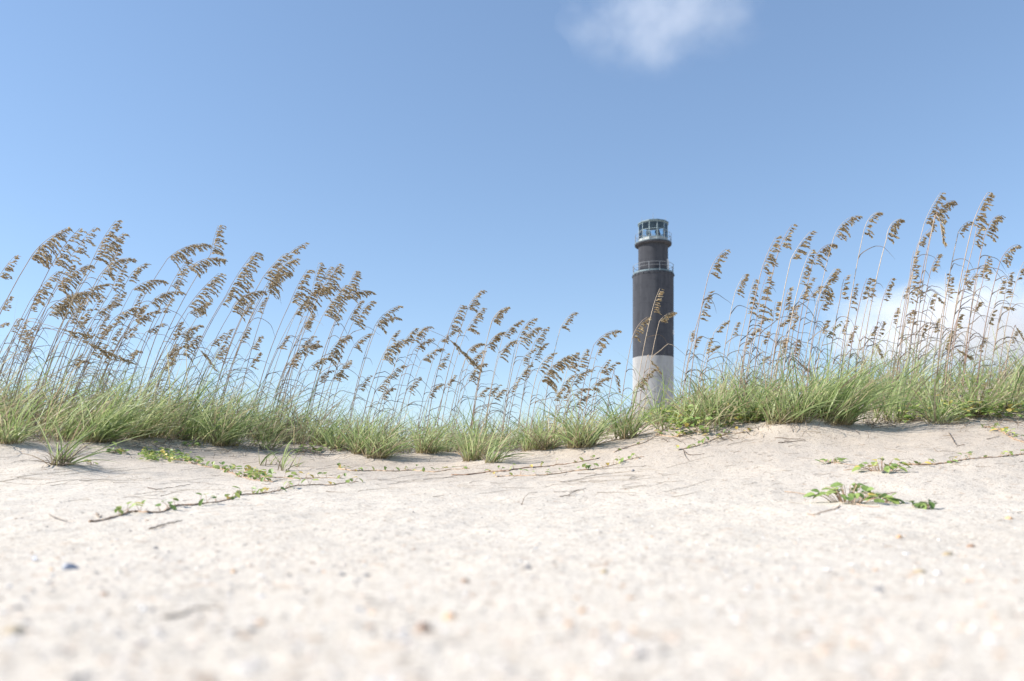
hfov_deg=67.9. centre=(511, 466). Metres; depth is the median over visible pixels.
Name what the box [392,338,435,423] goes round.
sea oat stalk
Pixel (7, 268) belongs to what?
sea oat stalk
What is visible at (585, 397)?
sea oat stalk
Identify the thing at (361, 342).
sea oat stalk
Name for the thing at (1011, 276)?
sea oat stalk
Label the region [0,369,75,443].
grass tuft
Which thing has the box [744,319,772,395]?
sea oat stalk
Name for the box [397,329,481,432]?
sea oat stalk
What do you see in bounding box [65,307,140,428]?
sea oat stalk
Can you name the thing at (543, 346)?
sea oat stalk
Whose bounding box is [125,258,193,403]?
sea oat stalk
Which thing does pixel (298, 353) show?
sea oat stalk
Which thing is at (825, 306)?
sea oat stalk
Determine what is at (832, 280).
sea oat stalk
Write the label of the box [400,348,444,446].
sea oat stalk
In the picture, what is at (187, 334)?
sea oat stalk
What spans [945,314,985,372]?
sea oat stalk
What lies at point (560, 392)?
sea oat stalk
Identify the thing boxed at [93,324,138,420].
sea oat stalk
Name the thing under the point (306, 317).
sea oat stalk
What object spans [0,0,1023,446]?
sky
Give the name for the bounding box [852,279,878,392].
sea oat stalk
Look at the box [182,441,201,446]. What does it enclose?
beach plant
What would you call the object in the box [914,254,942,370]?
sea oat stalk
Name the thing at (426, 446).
grass tuft
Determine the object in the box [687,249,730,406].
sea oat stalk
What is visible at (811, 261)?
sea oat stalk
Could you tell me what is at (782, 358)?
sea oat stalk
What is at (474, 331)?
sea oat stalk
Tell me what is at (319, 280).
sea oat stalk
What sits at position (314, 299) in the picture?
sea oat stalk
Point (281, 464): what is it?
grass seedling
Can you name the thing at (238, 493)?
creeping vine
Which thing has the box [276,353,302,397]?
sea oat stalk
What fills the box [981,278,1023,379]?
sea oat stalk
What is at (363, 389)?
sea oat stalk
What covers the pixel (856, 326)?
sea oat stalk
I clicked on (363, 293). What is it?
sea oat stalk
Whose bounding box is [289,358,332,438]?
sea oat stalk
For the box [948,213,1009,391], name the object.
sea oat stalk
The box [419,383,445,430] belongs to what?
sea oat stalk
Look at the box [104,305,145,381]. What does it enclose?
sea oat stalk
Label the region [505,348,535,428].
sea oat stalk
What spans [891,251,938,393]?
sea oat stalk
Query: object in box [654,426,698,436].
creeping vine
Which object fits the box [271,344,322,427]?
sea oat stalk
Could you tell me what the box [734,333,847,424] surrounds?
grass tuft
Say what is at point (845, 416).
grass tuft
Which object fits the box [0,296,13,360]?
sea oat stalk
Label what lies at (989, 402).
grass tuft
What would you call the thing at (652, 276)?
lighthouse
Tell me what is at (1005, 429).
creeping vine
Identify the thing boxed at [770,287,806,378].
sea oat stalk
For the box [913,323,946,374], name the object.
sea oat stalk
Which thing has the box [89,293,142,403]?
sea oat stalk
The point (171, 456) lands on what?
ground cover
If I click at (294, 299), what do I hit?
sea oat stalk
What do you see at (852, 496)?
beach plant
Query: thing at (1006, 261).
sea oat stalk
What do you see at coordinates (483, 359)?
sea oat stalk
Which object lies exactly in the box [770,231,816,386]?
sea oat stalk
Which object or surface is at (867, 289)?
sea oat stalk
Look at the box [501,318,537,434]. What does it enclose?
sea oat stalk
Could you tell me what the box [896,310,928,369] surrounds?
sea oat stalk
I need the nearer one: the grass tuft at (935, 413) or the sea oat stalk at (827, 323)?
the grass tuft at (935, 413)
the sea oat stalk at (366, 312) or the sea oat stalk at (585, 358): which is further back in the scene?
the sea oat stalk at (585, 358)
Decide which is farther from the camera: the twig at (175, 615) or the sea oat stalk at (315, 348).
the sea oat stalk at (315, 348)
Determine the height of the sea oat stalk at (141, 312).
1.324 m
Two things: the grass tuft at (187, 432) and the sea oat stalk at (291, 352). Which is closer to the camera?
the grass tuft at (187, 432)
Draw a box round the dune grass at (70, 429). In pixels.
[0,319,1023,452]
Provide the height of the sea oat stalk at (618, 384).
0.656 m
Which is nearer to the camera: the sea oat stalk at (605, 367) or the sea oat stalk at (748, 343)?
the sea oat stalk at (748, 343)
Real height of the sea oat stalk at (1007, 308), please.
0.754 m
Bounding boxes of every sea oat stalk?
[0,227,75,381]
[0,228,87,413]
[0,255,20,279]
[0,271,65,385]
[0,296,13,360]
[0,298,39,373]
[0,318,22,346]
[0,318,100,367]
[0,321,29,369]
[0,322,9,327]
[0,325,41,382]
[0,331,41,366]
[1,329,30,379]
[4,300,73,418]
[5,337,34,394]
[9,264,95,402]
[9,265,75,386]
[10,291,106,414]
[12,327,131,398]
[18,228,99,393]
[31,220,123,429]
[31,232,130,409]
[35,297,91,389]
[37,283,113,413]
[37,317,92,415]
[41,311,81,392]
[42,308,92,407]
[43,258,136,429]
[47,251,121,424]
[48,304,119,422]
[54,328,91,413]
[55,263,127,425]
[57,360,96,395]
[59,296,105,389]
[59,323,117,423]
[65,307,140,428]
[66,294,119,398]
[66,353,83,403]
[67,314,110,402]
[71,342,104,400]
[73,263,150,396]
[73,292,126,405]
[76,329,111,396]
[76,345,109,394]
[84,280,168,423]
[86,328,123,397]
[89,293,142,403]
[89,310,160,417]
[91,328,133,411]
[92,350,127,385]
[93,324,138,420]
[97,243,212,412]
[97,305,148,393]
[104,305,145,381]
[108,291,185,394]
[111,350,141,386]
[116,350,147,391]
[119,324,166,389]
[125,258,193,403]
[129,299,174,396]
[135,257,227,402]
[140,273,226,410]
[141,225,226,405]
[145,327,184,398]
[146,322,183,389]
[147,346,182,390]
[148,344,178,396]
[148,360,180,406]
[152,303,212,403]
[153,337,218,397]
[155,325,203,395]
[155,334,193,398]
[163,302,210,400]
[169,335,202,400]
[174,251,263,406]
[177,292,233,407]
[179,333,227,410]
[190,290,266,404]
[196,329,234,401]
[198,345,231,405]
[203,345,229,405]
[210,253,289,412]
[213,327,251,403]
[218,272,292,411]
[218,300,254,391]
[219,258,299,418]
[221,297,268,404]
[229,336,271,400]
[232,352,262,406]
[237,242,309,410]
[248,270,314,437]
[256,302,307,405]
[257,336,289,411]
[261,286,341,421]
[267,352,307,419]
[268,316,315,418]
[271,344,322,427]
[272,335,316,426]
[273,314,315,406]
[276,263,326,406]
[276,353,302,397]
[277,263,344,435]
[282,267,333,399]
[284,285,352,440]
[285,341,319,412]
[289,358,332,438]
[303,370,333,417]
[305,271,361,421]
[305,335,352,432]
[308,290,376,428]
[316,300,364,416]
[318,360,352,419]
[323,301,376,426]
[329,333,374,418]
[348,305,402,426]
[348,317,402,433]
[349,375,372,411]
[361,339,408,426]
[366,375,390,420]
[369,330,399,417]
[370,388,396,427]
[376,365,412,423]
[378,328,418,432]
[390,326,433,427]
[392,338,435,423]
[396,377,434,431]
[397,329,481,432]
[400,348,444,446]
[415,330,459,445]
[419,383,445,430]
[424,353,449,422]
[427,305,467,425]
[434,375,457,429]
[435,290,486,438]
[441,308,486,425]
[447,343,484,430]
[451,343,484,431]
[452,350,486,433]
[454,363,487,431]
[470,387,494,426]
[471,307,510,425]
[472,307,509,428]
[472,331,505,422]
[474,332,504,415]
[479,385,507,426]
[484,320,531,430]
[484,388,508,431]
[485,340,518,429]
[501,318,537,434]
[502,379,519,427]
[503,327,542,429]
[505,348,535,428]
[507,362,533,427]
[516,343,548,435]
[517,327,549,440]
[524,353,556,441]
[530,354,575,431]
[542,311,577,425]
[547,387,565,427]
[553,374,583,425]
[557,352,579,420]
[557,388,570,422]
[563,369,595,423]
[565,349,589,419]
[567,388,592,420]
[569,394,607,426]
[576,330,621,427]
[583,377,612,427]
[585,343,611,407]
[588,360,610,431]
[593,362,624,412]
[606,369,629,418]
[619,317,650,422]
[629,368,657,415]
[633,289,668,423]
[638,355,662,413]
[643,312,685,420]
[679,291,716,417]
[680,330,700,394]
[684,337,711,393]
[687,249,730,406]
[697,338,732,393]
[700,345,732,383]
[701,320,738,395]
[720,274,756,389]
[723,322,759,381]
[733,278,765,388]
[736,337,763,383]
[737,236,781,403]
[742,328,762,372]
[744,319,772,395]
[745,272,774,383]
[746,328,809,385]
[752,224,796,386]
[753,331,771,388]
[759,301,784,391]
[765,320,790,392]
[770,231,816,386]
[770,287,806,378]
[772,338,805,382]
[774,306,802,393]
[774,341,809,384]
[778,305,817,386]
[780,250,819,403]
[780,315,805,377]
[784,339,808,392]
[786,277,822,381]
[786,342,819,388]
[791,244,837,390]
[795,286,823,387]
[800,268,846,396]
[806,215,862,386]
[806,293,833,390]
[812,320,830,386]
[813,321,845,391]
[826,275,852,383]
[830,320,857,383]
[838,284,864,381]
[840,211,893,376]
[840,333,854,376]
[842,325,868,371]
[845,278,873,388]
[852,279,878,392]
[855,336,885,375]
[859,219,904,379]
[862,326,898,368]
[868,278,896,387]
[872,321,885,375]
[884,308,918,366]
[889,286,916,382]
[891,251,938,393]
[896,269,935,376]
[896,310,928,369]
[897,228,940,374]
[898,192,945,379]
[903,309,918,365]
[904,279,942,384]
[905,200,957,394]
[909,214,950,398]
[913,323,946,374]
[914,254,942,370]
[914,293,961,387]
[922,297,956,383]
[923,318,948,379]
[930,273,953,388]
[936,221,974,387]
[938,277,964,367]
[938,336,952,377]
[941,345,973,391]
[943,192,995,395]
[944,270,988,383]
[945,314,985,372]
[946,274,995,394]
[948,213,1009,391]
[959,302,996,384]
[961,256,992,397]
[961,266,997,387]
[963,215,1006,386]
[971,337,990,384]
[976,310,1005,386]
[977,244,1021,383]
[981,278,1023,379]
[989,272,1022,385]
[993,306,1021,351]
[997,262,1023,383]
[1004,329,1021,380]
[1005,325,1023,376]
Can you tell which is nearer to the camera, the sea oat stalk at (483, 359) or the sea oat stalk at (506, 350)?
the sea oat stalk at (506, 350)
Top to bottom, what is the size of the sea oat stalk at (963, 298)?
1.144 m
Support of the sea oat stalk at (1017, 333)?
on the sand ground at (736, 512)
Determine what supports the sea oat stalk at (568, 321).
on the sand ground at (736, 512)
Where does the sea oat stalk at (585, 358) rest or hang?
on the sand ground at (736, 512)
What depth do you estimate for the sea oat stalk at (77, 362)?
7.81 m
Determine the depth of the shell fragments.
0.55 m
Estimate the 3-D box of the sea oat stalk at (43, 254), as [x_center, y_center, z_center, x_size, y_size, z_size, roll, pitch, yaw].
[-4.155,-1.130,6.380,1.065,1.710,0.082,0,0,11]
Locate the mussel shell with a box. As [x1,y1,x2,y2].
[62,563,79,569]
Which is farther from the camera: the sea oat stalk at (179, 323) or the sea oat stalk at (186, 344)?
the sea oat stalk at (179, 323)
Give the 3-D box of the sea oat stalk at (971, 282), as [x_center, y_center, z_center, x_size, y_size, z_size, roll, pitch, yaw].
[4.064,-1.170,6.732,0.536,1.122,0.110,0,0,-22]
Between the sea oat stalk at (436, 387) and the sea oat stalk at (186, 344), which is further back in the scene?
the sea oat stalk at (436, 387)
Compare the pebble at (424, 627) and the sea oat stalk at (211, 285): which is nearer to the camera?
the pebble at (424, 627)
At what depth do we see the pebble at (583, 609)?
0.71 m
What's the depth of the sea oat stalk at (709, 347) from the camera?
6.66 m
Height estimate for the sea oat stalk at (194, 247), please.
1.804 m
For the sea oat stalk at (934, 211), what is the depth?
6.64 m
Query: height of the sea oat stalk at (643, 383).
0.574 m
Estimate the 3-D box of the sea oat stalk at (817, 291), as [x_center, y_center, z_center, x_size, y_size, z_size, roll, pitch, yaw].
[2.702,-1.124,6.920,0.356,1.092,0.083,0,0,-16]
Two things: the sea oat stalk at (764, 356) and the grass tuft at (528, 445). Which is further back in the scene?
the sea oat stalk at (764, 356)
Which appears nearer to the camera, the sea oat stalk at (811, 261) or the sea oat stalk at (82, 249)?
the sea oat stalk at (811, 261)
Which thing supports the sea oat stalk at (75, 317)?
on the sand ground at (736, 512)
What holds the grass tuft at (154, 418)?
on the sand ground at (736, 512)
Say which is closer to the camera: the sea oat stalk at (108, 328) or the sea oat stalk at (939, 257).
the sea oat stalk at (939, 257)
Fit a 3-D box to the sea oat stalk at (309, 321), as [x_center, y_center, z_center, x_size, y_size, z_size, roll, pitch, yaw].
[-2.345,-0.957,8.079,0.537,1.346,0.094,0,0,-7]
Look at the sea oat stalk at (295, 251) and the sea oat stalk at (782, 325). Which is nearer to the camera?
the sea oat stalk at (782, 325)
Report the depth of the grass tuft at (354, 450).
6.29 m
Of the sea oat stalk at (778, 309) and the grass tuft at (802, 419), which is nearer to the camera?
the grass tuft at (802, 419)
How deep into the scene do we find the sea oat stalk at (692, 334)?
7.01 m
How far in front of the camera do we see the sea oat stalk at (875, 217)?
6.40 m
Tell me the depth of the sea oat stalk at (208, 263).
7.04 m
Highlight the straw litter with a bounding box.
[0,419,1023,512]
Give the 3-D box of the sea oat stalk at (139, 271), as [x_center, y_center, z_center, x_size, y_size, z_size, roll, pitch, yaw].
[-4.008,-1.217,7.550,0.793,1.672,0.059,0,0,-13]
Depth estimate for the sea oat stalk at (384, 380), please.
8.51 m
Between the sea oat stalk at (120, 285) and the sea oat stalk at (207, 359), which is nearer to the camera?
the sea oat stalk at (120, 285)
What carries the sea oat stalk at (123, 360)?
on the sand ground at (736, 512)
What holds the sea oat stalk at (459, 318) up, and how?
on the sand ground at (736, 512)
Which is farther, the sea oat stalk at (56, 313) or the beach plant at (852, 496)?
the sea oat stalk at (56, 313)
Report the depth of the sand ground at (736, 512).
1.36 m
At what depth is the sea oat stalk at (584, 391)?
7.99 m
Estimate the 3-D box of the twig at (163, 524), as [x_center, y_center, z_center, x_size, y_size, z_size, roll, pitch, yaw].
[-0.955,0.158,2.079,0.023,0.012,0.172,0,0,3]
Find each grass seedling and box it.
[247,433,303,470]
[258,450,292,465]
[287,452,307,466]
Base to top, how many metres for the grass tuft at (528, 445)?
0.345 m
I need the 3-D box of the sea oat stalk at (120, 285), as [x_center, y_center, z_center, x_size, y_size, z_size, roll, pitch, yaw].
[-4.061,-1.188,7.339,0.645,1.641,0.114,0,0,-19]
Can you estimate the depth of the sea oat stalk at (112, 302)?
8.00 m
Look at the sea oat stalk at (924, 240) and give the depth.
7.21 m
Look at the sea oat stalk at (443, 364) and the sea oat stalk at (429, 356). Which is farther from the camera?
the sea oat stalk at (443, 364)
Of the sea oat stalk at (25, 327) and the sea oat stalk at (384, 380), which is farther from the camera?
the sea oat stalk at (384, 380)
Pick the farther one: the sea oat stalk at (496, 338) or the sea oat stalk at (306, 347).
the sea oat stalk at (496, 338)
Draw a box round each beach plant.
[106,442,128,453]
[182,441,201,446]
[295,444,323,452]
[784,482,895,514]
[815,457,857,465]
[846,457,911,472]
[863,493,904,503]
[914,499,937,509]
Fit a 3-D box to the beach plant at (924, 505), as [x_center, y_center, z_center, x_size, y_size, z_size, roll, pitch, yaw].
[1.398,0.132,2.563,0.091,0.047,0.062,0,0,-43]
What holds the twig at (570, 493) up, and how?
on the sand ground at (736, 512)
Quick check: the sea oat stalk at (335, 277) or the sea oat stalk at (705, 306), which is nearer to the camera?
the sea oat stalk at (705, 306)
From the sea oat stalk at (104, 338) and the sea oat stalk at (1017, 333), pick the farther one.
the sea oat stalk at (104, 338)
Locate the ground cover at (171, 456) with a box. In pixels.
[27,371,1023,461]
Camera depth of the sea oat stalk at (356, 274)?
7.79 m
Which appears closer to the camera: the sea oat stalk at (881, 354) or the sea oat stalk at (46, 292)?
the sea oat stalk at (46, 292)
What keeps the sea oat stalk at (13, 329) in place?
on the sand ground at (736, 512)
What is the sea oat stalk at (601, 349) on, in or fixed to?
on the sand ground at (736, 512)
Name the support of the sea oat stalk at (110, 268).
on the sand ground at (736, 512)
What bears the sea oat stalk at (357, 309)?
on the sand ground at (736, 512)
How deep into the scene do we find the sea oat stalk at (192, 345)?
7.82 m
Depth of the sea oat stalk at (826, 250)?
6.79 m
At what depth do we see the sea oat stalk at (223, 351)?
8.26 m
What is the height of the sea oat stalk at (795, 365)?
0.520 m
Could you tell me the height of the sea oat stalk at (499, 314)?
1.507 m
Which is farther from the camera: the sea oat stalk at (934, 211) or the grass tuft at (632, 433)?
the sea oat stalk at (934, 211)
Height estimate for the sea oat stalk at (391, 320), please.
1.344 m
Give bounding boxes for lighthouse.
[632,219,674,416]
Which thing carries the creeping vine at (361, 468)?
on the sand ground at (736, 512)
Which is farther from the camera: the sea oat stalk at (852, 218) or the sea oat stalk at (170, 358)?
the sea oat stalk at (170, 358)
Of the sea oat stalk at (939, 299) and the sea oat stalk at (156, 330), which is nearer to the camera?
the sea oat stalk at (939, 299)
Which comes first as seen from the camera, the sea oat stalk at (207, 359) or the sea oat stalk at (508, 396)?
the sea oat stalk at (207, 359)
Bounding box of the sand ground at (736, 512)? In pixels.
[0,382,1023,680]
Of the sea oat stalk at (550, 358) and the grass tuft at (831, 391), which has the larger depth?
the sea oat stalk at (550, 358)
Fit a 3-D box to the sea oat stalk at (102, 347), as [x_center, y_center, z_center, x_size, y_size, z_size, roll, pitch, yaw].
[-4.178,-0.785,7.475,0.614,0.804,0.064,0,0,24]
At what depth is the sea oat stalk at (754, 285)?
6.43 m
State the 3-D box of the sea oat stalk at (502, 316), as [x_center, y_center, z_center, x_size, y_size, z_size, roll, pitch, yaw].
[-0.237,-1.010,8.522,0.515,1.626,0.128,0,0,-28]
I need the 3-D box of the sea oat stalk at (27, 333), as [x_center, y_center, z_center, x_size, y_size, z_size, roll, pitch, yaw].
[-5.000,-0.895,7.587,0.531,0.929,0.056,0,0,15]
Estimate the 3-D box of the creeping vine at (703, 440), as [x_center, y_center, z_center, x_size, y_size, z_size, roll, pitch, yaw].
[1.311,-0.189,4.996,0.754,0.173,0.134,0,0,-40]
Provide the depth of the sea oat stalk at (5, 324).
7.68 m
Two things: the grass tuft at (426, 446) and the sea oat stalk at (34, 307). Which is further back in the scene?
the sea oat stalk at (34, 307)
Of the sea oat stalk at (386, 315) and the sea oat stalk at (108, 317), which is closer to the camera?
the sea oat stalk at (108, 317)
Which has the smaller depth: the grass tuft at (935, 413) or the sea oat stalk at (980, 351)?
the grass tuft at (935, 413)
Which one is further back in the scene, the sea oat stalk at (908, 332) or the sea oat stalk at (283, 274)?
the sea oat stalk at (283, 274)
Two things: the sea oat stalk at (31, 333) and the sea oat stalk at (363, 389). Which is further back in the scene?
the sea oat stalk at (363, 389)
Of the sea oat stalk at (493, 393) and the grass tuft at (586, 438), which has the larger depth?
the sea oat stalk at (493, 393)
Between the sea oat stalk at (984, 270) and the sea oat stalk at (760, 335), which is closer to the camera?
the sea oat stalk at (984, 270)
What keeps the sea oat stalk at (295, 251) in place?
on the sand ground at (736, 512)
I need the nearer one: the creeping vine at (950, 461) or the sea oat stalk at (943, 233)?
the creeping vine at (950, 461)
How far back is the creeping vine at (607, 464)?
4.49 m
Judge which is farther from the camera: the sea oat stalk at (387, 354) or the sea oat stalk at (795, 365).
the sea oat stalk at (387, 354)
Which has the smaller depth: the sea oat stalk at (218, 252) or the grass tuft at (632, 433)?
the grass tuft at (632, 433)
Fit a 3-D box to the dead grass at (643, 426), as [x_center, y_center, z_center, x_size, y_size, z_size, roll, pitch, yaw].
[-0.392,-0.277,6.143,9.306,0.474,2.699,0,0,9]
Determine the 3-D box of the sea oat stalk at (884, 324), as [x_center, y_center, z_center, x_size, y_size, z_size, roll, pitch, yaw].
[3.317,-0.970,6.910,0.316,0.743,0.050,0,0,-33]
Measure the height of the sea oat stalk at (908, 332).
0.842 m
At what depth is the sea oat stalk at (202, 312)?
7.83 m
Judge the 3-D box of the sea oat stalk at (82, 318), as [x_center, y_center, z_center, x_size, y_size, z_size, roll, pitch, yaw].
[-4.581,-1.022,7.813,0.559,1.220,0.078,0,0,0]
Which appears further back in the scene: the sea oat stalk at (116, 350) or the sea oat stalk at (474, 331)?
the sea oat stalk at (474, 331)
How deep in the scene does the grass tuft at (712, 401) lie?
5.47 m
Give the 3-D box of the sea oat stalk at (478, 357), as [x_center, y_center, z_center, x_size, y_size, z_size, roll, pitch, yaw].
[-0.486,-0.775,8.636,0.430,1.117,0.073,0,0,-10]
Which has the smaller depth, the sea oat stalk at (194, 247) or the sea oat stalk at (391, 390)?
the sea oat stalk at (194, 247)
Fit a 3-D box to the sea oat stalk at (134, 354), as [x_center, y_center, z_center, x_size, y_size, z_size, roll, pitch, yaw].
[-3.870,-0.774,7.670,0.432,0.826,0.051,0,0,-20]
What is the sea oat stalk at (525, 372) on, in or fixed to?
on the sand ground at (736, 512)
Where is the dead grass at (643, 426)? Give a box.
[3,405,1023,460]
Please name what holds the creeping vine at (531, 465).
on the sand ground at (736, 512)
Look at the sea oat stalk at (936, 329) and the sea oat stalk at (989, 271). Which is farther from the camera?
the sea oat stalk at (936, 329)
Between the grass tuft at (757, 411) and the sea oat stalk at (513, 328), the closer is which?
the grass tuft at (757, 411)
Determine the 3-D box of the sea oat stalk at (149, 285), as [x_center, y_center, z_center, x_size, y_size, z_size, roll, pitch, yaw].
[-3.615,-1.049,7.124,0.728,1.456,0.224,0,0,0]
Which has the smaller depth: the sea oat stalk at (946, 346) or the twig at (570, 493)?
the twig at (570, 493)
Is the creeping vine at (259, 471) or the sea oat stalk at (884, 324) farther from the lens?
the sea oat stalk at (884, 324)
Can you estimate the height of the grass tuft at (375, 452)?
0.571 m
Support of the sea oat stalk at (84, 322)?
on the sand ground at (736, 512)
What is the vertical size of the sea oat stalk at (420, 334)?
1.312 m
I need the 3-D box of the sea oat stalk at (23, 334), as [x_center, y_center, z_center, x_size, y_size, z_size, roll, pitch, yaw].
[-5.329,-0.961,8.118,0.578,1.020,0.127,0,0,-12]
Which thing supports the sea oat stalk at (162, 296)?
on the sand ground at (736, 512)
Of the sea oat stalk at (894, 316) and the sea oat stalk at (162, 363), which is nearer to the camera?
the sea oat stalk at (894, 316)
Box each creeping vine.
[88,477,362,521]
[153,450,273,481]
[244,465,346,478]
[337,463,469,471]
[451,455,599,474]
[493,453,643,476]
[614,435,656,451]
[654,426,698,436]
[676,426,750,449]
[908,449,1023,464]
[981,422,1023,441]
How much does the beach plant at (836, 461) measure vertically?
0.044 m
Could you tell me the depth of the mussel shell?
1.20 m
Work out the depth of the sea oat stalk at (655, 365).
7.46 m
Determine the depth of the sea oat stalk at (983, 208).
5.80 m
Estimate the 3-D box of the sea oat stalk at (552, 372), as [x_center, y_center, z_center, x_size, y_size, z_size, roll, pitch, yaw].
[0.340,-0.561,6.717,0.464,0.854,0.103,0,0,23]
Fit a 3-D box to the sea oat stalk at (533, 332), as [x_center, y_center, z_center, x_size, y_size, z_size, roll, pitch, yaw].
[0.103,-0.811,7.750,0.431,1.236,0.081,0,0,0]
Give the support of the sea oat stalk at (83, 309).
on the sand ground at (736, 512)
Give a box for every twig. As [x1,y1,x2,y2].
[149,520,181,528]
[162,607,220,617]
[559,488,585,496]
[560,475,642,481]
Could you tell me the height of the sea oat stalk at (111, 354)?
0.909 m
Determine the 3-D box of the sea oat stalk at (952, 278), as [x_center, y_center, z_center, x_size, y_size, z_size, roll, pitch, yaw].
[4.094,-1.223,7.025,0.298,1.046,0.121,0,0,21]
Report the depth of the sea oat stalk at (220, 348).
8.39 m
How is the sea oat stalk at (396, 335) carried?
on the sand ground at (736, 512)
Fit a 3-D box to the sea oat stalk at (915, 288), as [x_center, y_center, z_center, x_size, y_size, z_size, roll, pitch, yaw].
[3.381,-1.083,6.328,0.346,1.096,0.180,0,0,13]
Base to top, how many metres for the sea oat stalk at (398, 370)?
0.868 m
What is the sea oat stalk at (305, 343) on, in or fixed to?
on the sand ground at (736, 512)
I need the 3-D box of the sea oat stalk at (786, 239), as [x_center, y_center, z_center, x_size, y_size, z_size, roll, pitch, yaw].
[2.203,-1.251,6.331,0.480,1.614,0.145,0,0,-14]
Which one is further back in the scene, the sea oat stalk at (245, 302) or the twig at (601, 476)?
the sea oat stalk at (245, 302)
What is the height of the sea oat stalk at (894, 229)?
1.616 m
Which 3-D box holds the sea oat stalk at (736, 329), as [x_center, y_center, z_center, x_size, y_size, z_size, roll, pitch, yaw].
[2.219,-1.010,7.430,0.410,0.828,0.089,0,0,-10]
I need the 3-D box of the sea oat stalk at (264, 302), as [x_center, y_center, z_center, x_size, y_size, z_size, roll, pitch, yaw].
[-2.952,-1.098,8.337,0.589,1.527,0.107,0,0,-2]
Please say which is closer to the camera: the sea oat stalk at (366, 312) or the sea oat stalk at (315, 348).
the sea oat stalk at (366, 312)
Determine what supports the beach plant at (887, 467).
on the sand ground at (736, 512)
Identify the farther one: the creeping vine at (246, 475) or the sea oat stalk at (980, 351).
the sea oat stalk at (980, 351)
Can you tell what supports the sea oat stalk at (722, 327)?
on the sand ground at (736, 512)
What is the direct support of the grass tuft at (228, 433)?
on the sand ground at (736, 512)
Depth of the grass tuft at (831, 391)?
5.21 m
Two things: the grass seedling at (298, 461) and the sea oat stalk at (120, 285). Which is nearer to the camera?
the grass seedling at (298, 461)
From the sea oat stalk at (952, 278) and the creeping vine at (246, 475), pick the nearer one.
the creeping vine at (246, 475)
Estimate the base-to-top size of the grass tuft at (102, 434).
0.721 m
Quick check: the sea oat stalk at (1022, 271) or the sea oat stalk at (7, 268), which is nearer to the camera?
the sea oat stalk at (1022, 271)
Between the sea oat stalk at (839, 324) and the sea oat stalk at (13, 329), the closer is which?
the sea oat stalk at (839, 324)
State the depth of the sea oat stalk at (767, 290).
5.66 m
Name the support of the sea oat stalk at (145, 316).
on the sand ground at (736, 512)
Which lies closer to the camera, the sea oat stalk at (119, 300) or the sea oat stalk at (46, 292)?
the sea oat stalk at (46, 292)
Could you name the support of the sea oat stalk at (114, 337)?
on the sand ground at (736, 512)
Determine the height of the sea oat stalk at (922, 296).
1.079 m
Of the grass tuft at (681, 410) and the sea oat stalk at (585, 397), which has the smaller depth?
the grass tuft at (681, 410)
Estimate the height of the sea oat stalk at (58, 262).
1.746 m
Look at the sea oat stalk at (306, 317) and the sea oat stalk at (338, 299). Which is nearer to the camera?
the sea oat stalk at (338, 299)
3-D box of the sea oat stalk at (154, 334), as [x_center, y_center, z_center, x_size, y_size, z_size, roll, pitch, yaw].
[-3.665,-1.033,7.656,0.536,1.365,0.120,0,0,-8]
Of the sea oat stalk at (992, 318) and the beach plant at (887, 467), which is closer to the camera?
the beach plant at (887, 467)
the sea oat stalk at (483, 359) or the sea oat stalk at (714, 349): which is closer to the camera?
the sea oat stalk at (714, 349)
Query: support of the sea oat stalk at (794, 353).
on the sand ground at (736, 512)
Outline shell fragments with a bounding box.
[0,420,1023,680]
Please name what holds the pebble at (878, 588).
on the sand ground at (736, 512)
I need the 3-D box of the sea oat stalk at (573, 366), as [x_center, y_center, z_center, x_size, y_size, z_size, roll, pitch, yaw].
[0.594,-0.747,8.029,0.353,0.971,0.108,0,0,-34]
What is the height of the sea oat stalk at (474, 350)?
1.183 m
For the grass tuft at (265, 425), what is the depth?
7.07 m
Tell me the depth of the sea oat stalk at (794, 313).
7.02 m
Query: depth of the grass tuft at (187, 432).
6.53 m
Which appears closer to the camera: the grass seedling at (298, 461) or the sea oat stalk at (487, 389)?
the grass seedling at (298, 461)
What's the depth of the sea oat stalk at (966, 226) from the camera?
6.62 m
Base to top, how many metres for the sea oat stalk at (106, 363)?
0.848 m
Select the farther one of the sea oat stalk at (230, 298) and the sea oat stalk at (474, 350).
the sea oat stalk at (474, 350)
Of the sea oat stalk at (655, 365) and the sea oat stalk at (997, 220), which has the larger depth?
the sea oat stalk at (655, 365)
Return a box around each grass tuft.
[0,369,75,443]
[10,394,160,466]
[49,361,199,442]
[106,357,210,438]
[172,377,288,445]
[173,390,231,440]
[244,390,320,440]
[289,390,358,444]
[309,405,374,449]
[318,406,407,453]
[323,396,437,458]
[398,392,483,453]
[430,392,519,461]
[479,413,535,462]
[505,408,557,451]
[508,393,580,449]
[530,377,651,447]
[570,377,679,438]
[606,358,727,424]
[646,373,746,426]
[668,352,785,426]
[720,365,811,422]
[722,343,866,422]
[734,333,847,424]
[752,339,910,417]
[754,332,952,424]
[883,359,1021,424]
[922,344,1023,416]
[955,344,1023,411]
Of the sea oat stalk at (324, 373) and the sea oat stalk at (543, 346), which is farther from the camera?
the sea oat stalk at (543, 346)
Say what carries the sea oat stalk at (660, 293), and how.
on the sand ground at (736, 512)
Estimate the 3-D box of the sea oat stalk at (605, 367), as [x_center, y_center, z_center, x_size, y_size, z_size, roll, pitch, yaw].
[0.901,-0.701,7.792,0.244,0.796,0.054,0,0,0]
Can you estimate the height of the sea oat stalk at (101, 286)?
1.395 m
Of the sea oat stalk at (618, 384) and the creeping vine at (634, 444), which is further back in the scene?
the sea oat stalk at (618, 384)
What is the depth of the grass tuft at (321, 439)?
6.77 m
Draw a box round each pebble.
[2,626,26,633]
[415,622,432,631]
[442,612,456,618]
[579,607,586,612]
[872,586,884,590]
[913,569,926,572]
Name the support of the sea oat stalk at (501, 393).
on the sand ground at (736, 512)

